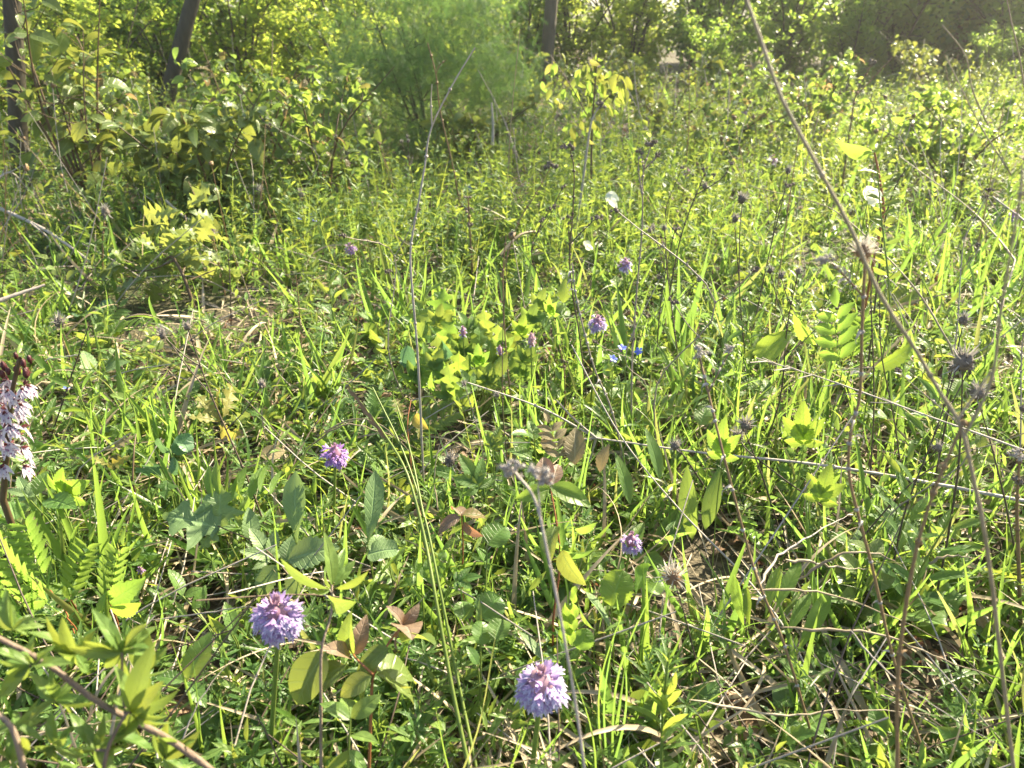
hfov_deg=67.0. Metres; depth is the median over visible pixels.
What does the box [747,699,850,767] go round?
toothed herb
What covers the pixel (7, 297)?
dead branch
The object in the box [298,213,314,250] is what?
gromwell
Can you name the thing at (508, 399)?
grass tuft
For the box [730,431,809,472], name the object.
toothed herb
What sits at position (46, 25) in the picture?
woodland bush
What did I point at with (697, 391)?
toothed herb
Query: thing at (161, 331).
dry weed
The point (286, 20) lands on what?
woodland bush
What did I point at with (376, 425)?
sedge
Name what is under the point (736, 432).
dry stalk
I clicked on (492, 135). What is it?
dead stick
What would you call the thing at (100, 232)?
lobed herb
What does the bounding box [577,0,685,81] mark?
woodland bush
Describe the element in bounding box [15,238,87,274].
fern leaf herb
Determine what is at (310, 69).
dogwood shrub
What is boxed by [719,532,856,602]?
tongue herb
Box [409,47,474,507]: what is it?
dry stalk
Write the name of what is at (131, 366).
fern leaf herb
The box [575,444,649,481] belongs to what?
tongue herb
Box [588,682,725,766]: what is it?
toothed herb
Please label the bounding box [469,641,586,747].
toothed herb
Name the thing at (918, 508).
narrow leaf herb
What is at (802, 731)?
broad leaf cover
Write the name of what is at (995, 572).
fern leaf herb
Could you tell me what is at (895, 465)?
narrow leaf herb
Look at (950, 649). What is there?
fallen leaf
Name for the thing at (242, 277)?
dry stalk
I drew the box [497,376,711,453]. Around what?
fern leaf herb
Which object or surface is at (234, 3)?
woodland bush
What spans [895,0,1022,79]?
woodland bush
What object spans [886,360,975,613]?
dry weed
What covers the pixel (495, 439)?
leafy herb
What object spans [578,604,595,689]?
leafy herb
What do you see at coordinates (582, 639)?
pinnate herb
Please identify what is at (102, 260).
narrow leaf herb
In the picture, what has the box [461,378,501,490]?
dry stalk
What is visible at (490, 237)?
grass tuft
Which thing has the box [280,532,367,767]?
privet shoot
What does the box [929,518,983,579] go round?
oval leaf herb
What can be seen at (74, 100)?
dogwood shrub
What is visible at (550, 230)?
narrow leaf undergrowth
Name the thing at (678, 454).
toothed herb
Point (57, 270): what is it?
oval leaf herb
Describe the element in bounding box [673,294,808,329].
fern leaf herb
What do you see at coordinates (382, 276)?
grass tuft
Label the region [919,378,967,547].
leafy herb
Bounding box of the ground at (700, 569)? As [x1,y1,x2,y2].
[0,3,1023,767]
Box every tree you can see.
[2,0,30,196]
[156,0,200,108]
[538,0,557,89]
[688,0,696,70]
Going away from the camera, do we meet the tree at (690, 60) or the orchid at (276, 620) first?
the orchid at (276, 620)
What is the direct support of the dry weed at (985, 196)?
on the ground at (700, 569)
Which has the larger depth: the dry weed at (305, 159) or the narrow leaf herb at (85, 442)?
the dry weed at (305, 159)
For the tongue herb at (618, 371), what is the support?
on the ground at (700, 569)
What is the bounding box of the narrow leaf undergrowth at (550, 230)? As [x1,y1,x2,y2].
[0,55,1023,298]
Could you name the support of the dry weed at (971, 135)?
on the ground at (700, 569)
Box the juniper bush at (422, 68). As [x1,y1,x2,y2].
[283,0,569,170]
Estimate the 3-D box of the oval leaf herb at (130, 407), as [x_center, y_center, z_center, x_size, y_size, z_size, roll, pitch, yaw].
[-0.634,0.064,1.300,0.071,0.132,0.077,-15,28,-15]
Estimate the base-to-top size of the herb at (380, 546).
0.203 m
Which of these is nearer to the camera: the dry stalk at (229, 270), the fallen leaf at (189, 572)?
the fallen leaf at (189, 572)
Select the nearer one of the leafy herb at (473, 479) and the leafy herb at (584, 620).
the leafy herb at (584, 620)
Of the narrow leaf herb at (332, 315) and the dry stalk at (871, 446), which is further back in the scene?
the narrow leaf herb at (332, 315)
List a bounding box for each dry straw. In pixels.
[20,720,117,737]
[45,354,85,361]
[153,606,318,629]
[168,317,211,327]
[182,656,233,738]
[248,698,282,767]
[306,423,417,449]
[321,418,422,462]
[433,431,473,512]
[504,32,519,216]
[571,345,842,764]
[689,699,947,716]
[749,588,948,644]
[750,357,1023,450]
[753,187,972,416]
[760,514,848,583]
[779,627,1022,685]
[785,559,870,569]
[798,551,904,579]
[850,630,1019,756]
[899,156,1015,353]
[925,554,971,569]
[942,25,1007,166]
[945,55,1023,195]
[992,196,1023,221]
[1006,0,1023,87]
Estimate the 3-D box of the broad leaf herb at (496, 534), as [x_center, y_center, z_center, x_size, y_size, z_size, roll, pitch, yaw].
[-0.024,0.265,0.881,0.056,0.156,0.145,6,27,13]
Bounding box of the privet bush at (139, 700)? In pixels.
[0,589,213,767]
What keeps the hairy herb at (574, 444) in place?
on the ground at (700, 569)
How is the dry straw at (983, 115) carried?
on the ground at (700, 569)
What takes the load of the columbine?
on the ground at (700, 569)
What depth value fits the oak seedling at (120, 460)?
1.08 m
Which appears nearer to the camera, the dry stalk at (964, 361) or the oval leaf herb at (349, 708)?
the oval leaf herb at (349, 708)
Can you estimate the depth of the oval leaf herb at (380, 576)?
0.93 m
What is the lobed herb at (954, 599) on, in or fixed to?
on the ground at (700, 569)
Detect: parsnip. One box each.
[162,471,339,601]
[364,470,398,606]
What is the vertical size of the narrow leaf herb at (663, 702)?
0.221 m
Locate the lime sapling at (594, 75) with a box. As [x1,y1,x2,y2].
[540,54,632,209]
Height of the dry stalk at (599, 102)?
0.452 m
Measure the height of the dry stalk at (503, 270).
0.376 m
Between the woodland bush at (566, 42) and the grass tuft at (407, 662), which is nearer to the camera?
the grass tuft at (407, 662)
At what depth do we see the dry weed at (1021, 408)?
0.75 m
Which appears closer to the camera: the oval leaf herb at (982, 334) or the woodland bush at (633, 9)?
the oval leaf herb at (982, 334)
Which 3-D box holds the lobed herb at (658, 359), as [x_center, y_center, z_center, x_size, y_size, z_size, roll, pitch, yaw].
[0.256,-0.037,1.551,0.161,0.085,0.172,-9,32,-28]
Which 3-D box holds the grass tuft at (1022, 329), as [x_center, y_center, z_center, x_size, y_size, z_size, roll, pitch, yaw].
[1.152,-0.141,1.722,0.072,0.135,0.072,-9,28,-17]
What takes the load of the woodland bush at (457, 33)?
on the ground at (700, 569)
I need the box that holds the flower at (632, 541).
[601,531,677,616]
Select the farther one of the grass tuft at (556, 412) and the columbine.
the grass tuft at (556, 412)
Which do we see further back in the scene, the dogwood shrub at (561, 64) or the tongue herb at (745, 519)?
the dogwood shrub at (561, 64)
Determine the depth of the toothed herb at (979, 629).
0.90 m
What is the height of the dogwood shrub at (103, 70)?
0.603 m
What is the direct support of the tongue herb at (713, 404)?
on the ground at (700, 569)
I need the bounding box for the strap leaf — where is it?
[519,631,543,737]
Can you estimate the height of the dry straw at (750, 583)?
0.250 m
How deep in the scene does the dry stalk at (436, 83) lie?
2.39 m
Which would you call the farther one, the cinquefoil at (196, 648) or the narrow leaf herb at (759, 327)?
the narrow leaf herb at (759, 327)
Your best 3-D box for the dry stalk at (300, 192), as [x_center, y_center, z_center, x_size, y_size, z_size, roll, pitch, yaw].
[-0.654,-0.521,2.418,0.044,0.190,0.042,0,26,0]
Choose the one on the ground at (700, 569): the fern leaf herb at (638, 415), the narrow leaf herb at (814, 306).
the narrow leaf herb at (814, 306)
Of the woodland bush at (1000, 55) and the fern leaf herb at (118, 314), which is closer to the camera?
the fern leaf herb at (118, 314)
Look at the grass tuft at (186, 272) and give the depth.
2.16 m
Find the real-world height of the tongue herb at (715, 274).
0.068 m
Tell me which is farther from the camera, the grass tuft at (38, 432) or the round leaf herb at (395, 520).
the grass tuft at (38, 432)
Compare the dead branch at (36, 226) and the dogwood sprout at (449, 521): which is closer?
the dogwood sprout at (449, 521)
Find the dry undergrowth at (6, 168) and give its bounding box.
[0,34,1023,336]
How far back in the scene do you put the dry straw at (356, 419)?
1.12 m
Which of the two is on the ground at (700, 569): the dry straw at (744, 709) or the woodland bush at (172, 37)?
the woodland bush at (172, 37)
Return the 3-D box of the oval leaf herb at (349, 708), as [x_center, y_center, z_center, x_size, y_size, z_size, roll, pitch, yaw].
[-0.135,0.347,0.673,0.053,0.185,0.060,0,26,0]
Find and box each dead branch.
[0,165,27,191]
[0,207,90,262]
[0,284,44,302]
[164,200,201,220]
[499,230,540,255]
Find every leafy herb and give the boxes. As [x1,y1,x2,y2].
[0,467,89,570]
[260,445,285,509]
[399,339,452,432]
[452,453,491,569]
[484,426,506,517]
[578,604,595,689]
[691,406,712,542]
[707,415,740,588]
[740,331,789,468]
[782,400,824,562]
[793,314,815,404]
[802,463,845,580]
[854,342,913,490]
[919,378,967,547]
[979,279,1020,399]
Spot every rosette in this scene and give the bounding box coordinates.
[186,460,281,499]
[615,427,721,553]
[730,562,830,693]
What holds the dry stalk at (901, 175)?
on the ground at (700, 569)
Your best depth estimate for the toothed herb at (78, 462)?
1.23 m
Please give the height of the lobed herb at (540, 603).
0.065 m
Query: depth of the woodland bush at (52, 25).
5.03 m
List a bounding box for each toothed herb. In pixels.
[0,269,49,292]
[38,351,130,400]
[60,318,124,355]
[64,434,132,465]
[98,246,152,269]
[180,246,228,281]
[221,360,302,396]
[224,511,327,596]
[332,435,396,498]
[426,272,481,300]
[427,291,465,302]
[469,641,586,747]
[529,293,590,337]
[539,523,679,637]
[569,472,641,527]
[583,420,647,472]
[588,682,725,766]
[641,439,712,496]
[683,382,758,424]
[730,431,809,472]
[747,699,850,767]
[770,414,854,453]
[901,360,941,387]
[915,373,1015,423]
[923,315,993,343]
[929,191,976,211]
[963,620,1022,682]
[968,404,1019,438]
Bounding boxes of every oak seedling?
[85,434,140,526]
[189,383,250,479]
[391,399,428,505]
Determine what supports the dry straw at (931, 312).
on the ground at (700, 569)
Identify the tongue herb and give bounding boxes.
[489,543,608,676]
[547,549,645,615]
[571,336,643,378]
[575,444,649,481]
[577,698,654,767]
[607,316,666,345]
[615,412,698,438]
[662,460,765,525]
[663,395,722,436]
[671,439,755,471]
[673,268,723,287]
[706,443,802,501]
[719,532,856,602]
[741,514,829,561]
[772,300,837,328]
[854,333,941,386]
[870,256,920,283]
[872,301,944,336]
[894,385,970,408]
[979,357,1022,392]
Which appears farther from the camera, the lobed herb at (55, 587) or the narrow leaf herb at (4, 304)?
the narrow leaf herb at (4, 304)
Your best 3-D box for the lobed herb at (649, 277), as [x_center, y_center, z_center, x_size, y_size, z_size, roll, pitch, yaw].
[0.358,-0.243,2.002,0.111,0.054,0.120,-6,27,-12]
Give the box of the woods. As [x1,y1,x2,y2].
[58,1,838,52]
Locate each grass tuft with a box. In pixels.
[0,472,60,575]
[1,584,273,676]
[2,270,23,319]
[8,444,119,628]
[17,378,55,440]
[39,326,76,371]
[68,587,163,672]
[76,382,159,479]
[95,394,175,512]
[97,174,154,253]
[168,218,194,278]
[171,640,203,753]
[214,510,282,610]
[237,317,280,364]
[252,221,298,285]
[256,247,283,287]
[300,483,349,565]
[341,444,389,531]
[356,247,433,332]
[358,222,395,299]
[369,648,438,715]
[370,303,400,342]
[396,640,448,717]
[411,512,469,616]
[412,423,483,506]
[431,283,473,342]
[435,640,596,767]
[470,379,512,493]
[485,223,505,252]
[485,310,550,385]
[486,349,523,405]
[498,436,563,537]
[519,352,562,463]
[520,497,606,651]
[539,689,602,767]
[572,398,685,539]
[598,570,662,767]
[602,274,662,375]
[648,244,709,356]
[720,536,793,626]
[725,317,767,387]
[726,203,761,249]
[728,290,799,359]
[736,203,759,225]
[736,357,777,482]
[750,230,777,288]
[770,257,812,311]
[806,497,932,659]
[853,425,965,563]
[918,203,1012,328]
[921,448,1014,560]
[939,191,961,222]
[939,316,988,374]
[954,614,1004,686]
[981,255,1007,284]
[1008,299,1023,344]
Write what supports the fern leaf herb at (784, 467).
on the ground at (700, 569)
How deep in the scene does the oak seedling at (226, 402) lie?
1.26 m
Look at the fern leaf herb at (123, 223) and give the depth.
2.52 m
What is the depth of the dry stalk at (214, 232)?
1.97 m
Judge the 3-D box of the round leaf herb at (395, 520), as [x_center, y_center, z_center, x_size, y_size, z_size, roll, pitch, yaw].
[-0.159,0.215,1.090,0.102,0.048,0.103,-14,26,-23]
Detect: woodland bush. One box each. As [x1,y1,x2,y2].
[0,0,61,111]
[0,0,65,88]
[0,2,35,137]
[0,36,72,160]
[23,0,170,117]
[34,2,80,73]
[37,2,148,77]
[85,0,225,100]
[88,0,206,94]
[137,0,217,78]
[188,0,293,94]
[198,0,278,81]
[223,0,290,77]
[258,0,355,93]
[262,0,345,81]
[273,0,401,125]
[289,0,413,102]
[341,0,414,60]
[387,4,427,62]
[388,0,510,100]
[407,0,492,76]
[466,0,513,65]
[489,0,569,78]
[499,0,559,59]
[528,0,623,75]
[575,0,676,71]
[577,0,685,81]
[648,0,755,65]
[657,0,784,81]
[682,9,771,95]
[742,0,844,75]
[743,0,841,60]
[796,0,908,84]
[813,0,962,82]
[815,2,880,65]
[837,0,983,70]
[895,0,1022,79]
[940,3,1013,65]
[952,0,1023,83]
[967,18,1023,94]
[997,25,1023,86]
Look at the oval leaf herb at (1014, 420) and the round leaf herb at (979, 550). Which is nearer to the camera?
the round leaf herb at (979, 550)
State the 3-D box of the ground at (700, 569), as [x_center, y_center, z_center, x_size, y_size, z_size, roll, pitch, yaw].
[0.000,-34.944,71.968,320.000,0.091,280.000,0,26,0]
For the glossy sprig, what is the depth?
1.25 m
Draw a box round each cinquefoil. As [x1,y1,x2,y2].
[156,632,211,751]
[168,569,242,680]
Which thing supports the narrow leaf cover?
on the ground at (700, 569)
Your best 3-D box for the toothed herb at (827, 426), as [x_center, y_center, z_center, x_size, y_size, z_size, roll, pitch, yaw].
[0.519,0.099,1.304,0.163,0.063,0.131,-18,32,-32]
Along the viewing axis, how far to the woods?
12.82 m
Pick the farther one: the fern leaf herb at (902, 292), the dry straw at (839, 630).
the fern leaf herb at (902, 292)
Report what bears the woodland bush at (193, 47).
on the ground at (700, 569)
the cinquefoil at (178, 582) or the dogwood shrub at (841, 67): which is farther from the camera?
the dogwood shrub at (841, 67)
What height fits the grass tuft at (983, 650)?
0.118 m
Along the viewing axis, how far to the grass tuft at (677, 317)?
1.65 m
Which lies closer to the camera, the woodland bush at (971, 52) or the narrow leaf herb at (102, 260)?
the narrow leaf herb at (102, 260)
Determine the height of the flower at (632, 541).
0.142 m
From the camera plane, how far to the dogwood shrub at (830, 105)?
3.50 m
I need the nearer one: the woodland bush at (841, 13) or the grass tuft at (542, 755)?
the grass tuft at (542, 755)
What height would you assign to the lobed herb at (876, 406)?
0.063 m
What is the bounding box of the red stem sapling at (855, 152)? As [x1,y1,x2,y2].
[837,132,885,340]
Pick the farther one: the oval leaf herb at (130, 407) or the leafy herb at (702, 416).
the oval leaf herb at (130, 407)
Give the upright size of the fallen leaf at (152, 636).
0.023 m
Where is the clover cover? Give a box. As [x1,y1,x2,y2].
[0,70,1023,767]
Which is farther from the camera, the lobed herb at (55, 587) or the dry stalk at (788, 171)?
the dry stalk at (788, 171)
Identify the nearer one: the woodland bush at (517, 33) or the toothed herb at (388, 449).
the toothed herb at (388, 449)
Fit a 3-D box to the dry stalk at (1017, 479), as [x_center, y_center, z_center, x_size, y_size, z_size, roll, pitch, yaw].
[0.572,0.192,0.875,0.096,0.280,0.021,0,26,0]
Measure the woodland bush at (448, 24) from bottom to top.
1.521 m
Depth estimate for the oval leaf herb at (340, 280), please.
1.87 m
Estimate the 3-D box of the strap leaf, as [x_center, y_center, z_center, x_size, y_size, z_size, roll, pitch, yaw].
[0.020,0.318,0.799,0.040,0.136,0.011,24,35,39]
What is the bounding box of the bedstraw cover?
[0,61,1023,767]
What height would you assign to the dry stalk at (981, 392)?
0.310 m
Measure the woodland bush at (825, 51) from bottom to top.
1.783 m
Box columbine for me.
[136,433,194,550]
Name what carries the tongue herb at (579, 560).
on the ground at (700, 569)
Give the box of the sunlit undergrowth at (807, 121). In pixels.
[479,46,1023,223]
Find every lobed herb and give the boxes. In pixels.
[32,537,177,618]
[55,348,127,384]
[71,227,106,240]
[217,501,332,572]
[345,304,402,333]
[491,582,559,660]
[589,343,673,376]
[635,275,675,298]
[748,377,833,432]
[783,464,859,503]
[789,332,841,362]
[823,542,966,629]
[829,506,984,610]
[836,364,886,408]
[866,391,976,450]
[874,524,975,588]
[931,344,991,370]
[963,209,1006,223]
[964,220,1015,242]
[973,305,1023,335]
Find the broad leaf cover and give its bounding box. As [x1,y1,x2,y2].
[0,65,1023,767]
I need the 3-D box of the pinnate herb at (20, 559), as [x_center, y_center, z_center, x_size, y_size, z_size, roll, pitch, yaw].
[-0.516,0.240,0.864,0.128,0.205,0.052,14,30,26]
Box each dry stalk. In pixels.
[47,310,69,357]
[49,320,90,440]
[97,203,112,283]
[210,228,226,300]
[228,254,231,326]
[233,250,281,373]
[255,184,277,235]
[296,187,305,235]
[296,276,301,348]
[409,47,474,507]
[427,42,463,223]
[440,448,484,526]
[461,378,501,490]
[464,195,473,287]
[467,382,1023,501]
[490,160,559,312]
[497,456,585,767]
[501,250,507,459]
[502,235,513,420]
[558,141,604,395]
[559,345,569,418]
[567,262,629,461]
[573,99,606,252]
[630,139,661,444]
[654,558,702,682]
[655,227,681,378]
[662,160,734,333]
[667,438,729,523]
[692,343,818,759]
[729,428,855,530]
[730,191,750,363]
[734,412,787,555]
[744,0,1023,767]
[747,165,799,350]
[815,233,929,767]
[829,451,964,576]
[840,57,892,196]
[865,169,905,387]
[868,272,874,495]
[878,280,900,462]
[885,419,968,767]
[932,311,972,487]
[937,341,984,590]
[967,378,1015,558]
[1006,447,1023,627]
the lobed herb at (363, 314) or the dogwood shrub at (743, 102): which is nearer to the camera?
the lobed herb at (363, 314)
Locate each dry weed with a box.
[156,320,268,537]
[268,122,336,232]
[339,206,420,409]
[400,135,414,224]
[498,165,546,250]
[508,183,565,345]
[591,274,662,435]
[609,205,760,441]
[646,223,701,373]
[761,264,824,453]
[864,367,1023,599]
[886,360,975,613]
[947,132,986,238]
[951,187,994,377]
[1004,248,1023,346]
[1006,446,1023,474]
[1013,403,1023,720]
[1019,332,1023,447]
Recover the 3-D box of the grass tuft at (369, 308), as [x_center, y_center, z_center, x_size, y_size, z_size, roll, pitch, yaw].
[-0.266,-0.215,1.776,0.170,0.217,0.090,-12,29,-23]
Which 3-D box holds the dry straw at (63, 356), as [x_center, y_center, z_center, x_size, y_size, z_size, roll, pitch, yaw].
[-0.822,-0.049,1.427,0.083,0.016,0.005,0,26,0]
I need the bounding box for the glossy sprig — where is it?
[860,168,901,448]
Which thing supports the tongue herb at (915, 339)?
on the ground at (700, 569)
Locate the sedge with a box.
[348,387,477,767]
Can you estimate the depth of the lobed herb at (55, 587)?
0.94 m
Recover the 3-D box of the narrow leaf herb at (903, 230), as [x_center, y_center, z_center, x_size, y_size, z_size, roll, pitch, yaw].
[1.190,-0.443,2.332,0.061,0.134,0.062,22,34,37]
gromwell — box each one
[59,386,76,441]
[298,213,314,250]
[610,344,641,415]
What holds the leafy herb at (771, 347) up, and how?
on the ground at (700, 569)
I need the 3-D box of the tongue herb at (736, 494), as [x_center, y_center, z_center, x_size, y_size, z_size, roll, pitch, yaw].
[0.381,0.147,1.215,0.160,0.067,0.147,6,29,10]
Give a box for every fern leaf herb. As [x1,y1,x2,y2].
[0,298,171,350]
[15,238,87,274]
[50,352,153,397]
[115,218,161,227]
[288,382,479,483]
[327,610,527,767]
[366,265,465,305]
[395,200,466,245]
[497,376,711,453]
[660,284,763,324]
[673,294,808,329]
[699,444,889,548]
[852,282,936,317]
[852,495,1023,586]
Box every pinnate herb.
[0,497,89,679]
[59,523,101,624]
[95,527,145,630]
[558,586,594,736]
[814,287,878,507]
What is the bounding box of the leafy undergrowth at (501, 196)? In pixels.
[0,56,1023,260]
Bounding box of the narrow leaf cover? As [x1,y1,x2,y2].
[0,69,1023,767]
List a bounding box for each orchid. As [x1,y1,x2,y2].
[0,352,134,653]
[137,566,145,594]
[249,590,333,767]
[319,443,381,542]
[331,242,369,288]
[454,325,501,415]
[484,345,504,436]
[495,332,540,427]
[559,314,607,421]
[603,257,631,338]
[681,167,691,206]
[769,154,777,179]
[1007,209,1015,251]
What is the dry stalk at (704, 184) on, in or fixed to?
on the ground at (700, 569)
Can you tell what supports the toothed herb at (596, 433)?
on the ground at (700, 569)
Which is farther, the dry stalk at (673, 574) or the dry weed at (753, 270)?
the dry weed at (753, 270)
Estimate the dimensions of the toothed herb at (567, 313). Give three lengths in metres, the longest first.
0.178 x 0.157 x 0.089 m
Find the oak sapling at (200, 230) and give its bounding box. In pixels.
[97,182,263,315]
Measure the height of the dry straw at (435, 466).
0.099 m
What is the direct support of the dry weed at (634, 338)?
on the ground at (700, 569)
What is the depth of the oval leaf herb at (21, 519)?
1.01 m
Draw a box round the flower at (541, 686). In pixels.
[514,658,570,767]
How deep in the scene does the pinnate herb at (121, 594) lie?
0.81 m
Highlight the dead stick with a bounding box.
[491,102,493,144]
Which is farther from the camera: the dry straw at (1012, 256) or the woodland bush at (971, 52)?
the woodland bush at (971, 52)
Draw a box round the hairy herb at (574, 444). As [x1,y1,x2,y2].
[537,410,609,542]
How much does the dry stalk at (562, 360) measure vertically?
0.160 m
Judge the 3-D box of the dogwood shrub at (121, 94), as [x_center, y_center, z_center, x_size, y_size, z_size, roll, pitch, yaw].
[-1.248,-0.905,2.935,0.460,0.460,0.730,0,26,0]
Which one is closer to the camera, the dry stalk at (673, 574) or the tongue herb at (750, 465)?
the dry stalk at (673, 574)
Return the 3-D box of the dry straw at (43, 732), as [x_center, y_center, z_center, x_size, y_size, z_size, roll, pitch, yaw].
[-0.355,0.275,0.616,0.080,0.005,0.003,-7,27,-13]
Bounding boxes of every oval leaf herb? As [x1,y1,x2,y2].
[0,226,21,270]
[0,464,38,548]
[34,252,80,311]
[35,284,56,319]
[109,389,156,445]
[135,328,173,374]
[223,212,246,251]
[289,240,304,275]
[320,694,380,767]
[326,267,355,315]
[365,547,416,613]
[381,176,392,209]
[507,420,560,513]
[581,605,612,671]
[587,356,635,433]
[650,266,683,306]
[791,251,823,289]
[811,538,895,626]
[830,192,863,233]
[893,336,953,405]
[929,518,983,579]
[939,432,1000,496]
[968,329,996,360]
[996,406,1023,442]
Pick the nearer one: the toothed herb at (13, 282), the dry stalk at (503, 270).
the dry stalk at (503, 270)
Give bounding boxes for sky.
[222,0,844,2]
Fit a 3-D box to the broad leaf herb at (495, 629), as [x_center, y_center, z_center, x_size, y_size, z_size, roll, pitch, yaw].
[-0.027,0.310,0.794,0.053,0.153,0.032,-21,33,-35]
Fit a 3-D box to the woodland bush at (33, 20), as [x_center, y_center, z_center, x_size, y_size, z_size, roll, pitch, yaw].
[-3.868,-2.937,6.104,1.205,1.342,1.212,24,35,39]
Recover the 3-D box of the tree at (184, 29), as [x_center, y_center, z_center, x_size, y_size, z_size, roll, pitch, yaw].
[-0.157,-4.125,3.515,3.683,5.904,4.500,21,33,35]
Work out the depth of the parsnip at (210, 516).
0.95 m
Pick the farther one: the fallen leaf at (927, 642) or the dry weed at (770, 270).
the dry weed at (770, 270)
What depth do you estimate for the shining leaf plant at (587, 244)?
2.14 m
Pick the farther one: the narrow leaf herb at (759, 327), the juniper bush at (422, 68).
the juniper bush at (422, 68)
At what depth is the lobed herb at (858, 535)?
0.99 m
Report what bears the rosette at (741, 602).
on the ground at (700, 569)
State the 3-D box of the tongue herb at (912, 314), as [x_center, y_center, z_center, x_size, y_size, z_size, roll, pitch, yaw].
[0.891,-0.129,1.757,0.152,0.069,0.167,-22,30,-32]
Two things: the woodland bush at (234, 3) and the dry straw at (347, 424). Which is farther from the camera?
the woodland bush at (234, 3)
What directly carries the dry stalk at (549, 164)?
on the ground at (700, 569)
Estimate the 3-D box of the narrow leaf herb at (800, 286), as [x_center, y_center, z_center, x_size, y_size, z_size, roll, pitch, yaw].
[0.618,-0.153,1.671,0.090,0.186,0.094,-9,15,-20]
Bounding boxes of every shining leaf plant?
[583,240,592,270]
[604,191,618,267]
[838,186,882,360]
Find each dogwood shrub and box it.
[0,0,158,225]
[2,42,146,181]
[96,88,281,237]
[100,77,235,200]
[171,34,349,204]
[219,59,394,227]
[419,84,545,170]
[510,39,652,109]
[591,48,738,138]
[673,94,811,168]
[686,47,878,128]
[741,49,860,154]
[814,79,999,164]
[862,72,1023,186]
[879,31,998,114]
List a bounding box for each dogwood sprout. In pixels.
[288,603,435,767]
[438,506,485,599]
[515,457,597,645]
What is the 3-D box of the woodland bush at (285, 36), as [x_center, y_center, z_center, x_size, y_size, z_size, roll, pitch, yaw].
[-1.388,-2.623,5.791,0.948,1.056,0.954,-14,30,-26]
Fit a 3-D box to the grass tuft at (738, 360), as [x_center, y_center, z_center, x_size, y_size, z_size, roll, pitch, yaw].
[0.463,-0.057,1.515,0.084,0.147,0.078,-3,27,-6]
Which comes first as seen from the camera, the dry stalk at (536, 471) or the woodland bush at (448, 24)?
the dry stalk at (536, 471)
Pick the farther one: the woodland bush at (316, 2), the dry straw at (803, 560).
the woodland bush at (316, 2)
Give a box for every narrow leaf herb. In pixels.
[0,274,27,318]
[0,588,45,670]
[5,345,79,447]
[48,371,128,459]
[82,239,106,288]
[288,475,335,536]
[311,269,365,357]
[400,271,442,349]
[445,194,460,225]
[504,197,524,227]
[514,200,537,242]
[543,629,592,722]
[627,638,698,767]
[631,654,682,750]
[689,309,745,405]
[713,356,754,417]
[723,305,763,380]
[734,308,774,376]
[773,237,792,283]
[779,270,815,342]
[799,278,839,355]
[802,409,862,502]
[852,441,932,553]
[872,459,947,599]
[874,487,987,635]
[894,364,968,468]
[898,217,916,247]
[936,417,985,484]
[990,170,1023,224]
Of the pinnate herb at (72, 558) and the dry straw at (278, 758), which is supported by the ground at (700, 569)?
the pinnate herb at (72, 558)
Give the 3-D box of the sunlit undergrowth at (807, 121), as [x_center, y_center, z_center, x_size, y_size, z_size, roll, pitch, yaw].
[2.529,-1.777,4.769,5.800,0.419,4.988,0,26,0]
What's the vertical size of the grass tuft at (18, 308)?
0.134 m
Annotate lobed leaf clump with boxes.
[401,278,570,430]
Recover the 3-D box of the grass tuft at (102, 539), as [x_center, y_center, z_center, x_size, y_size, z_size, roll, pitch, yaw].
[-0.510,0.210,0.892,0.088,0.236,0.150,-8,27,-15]
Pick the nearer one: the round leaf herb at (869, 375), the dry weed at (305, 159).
the round leaf herb at (869, 375)
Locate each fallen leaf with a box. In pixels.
[150,632,167,644]
[183,566,196,579]
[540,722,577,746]
[659,552,673,562]
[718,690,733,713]
[725,531,748,546]
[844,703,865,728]
[889,625,938,652]
[919,639,977,663]
[966,609,990,631]
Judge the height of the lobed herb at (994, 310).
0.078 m
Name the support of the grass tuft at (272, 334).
on the ground at (700, 569)
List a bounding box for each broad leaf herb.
[419,551,482,653]
[453,521,510,697]
[466,618,510,751]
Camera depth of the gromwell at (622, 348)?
1.33 m
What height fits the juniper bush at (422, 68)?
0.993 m
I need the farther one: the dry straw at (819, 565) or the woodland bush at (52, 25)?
the woodland bush at (52, 25)
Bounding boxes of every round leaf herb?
[54,299,109,323]
[120,555,177,580]
[291,383,354,413]
[378,509,434,539]
[586,563,664,691]
[842,352,911,386]
[957,304,1010,330]
[977,546,1023,583]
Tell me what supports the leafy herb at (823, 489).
on the ground at (700, 569)
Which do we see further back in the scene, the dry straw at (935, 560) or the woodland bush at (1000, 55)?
the woodland bush at (1000, 55)
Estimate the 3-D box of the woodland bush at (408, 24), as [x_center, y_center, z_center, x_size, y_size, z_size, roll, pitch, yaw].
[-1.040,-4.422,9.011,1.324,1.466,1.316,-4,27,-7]
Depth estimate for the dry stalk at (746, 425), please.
1.04 m
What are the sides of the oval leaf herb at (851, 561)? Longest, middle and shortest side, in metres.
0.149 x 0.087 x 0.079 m
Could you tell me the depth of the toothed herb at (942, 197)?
2.78 m

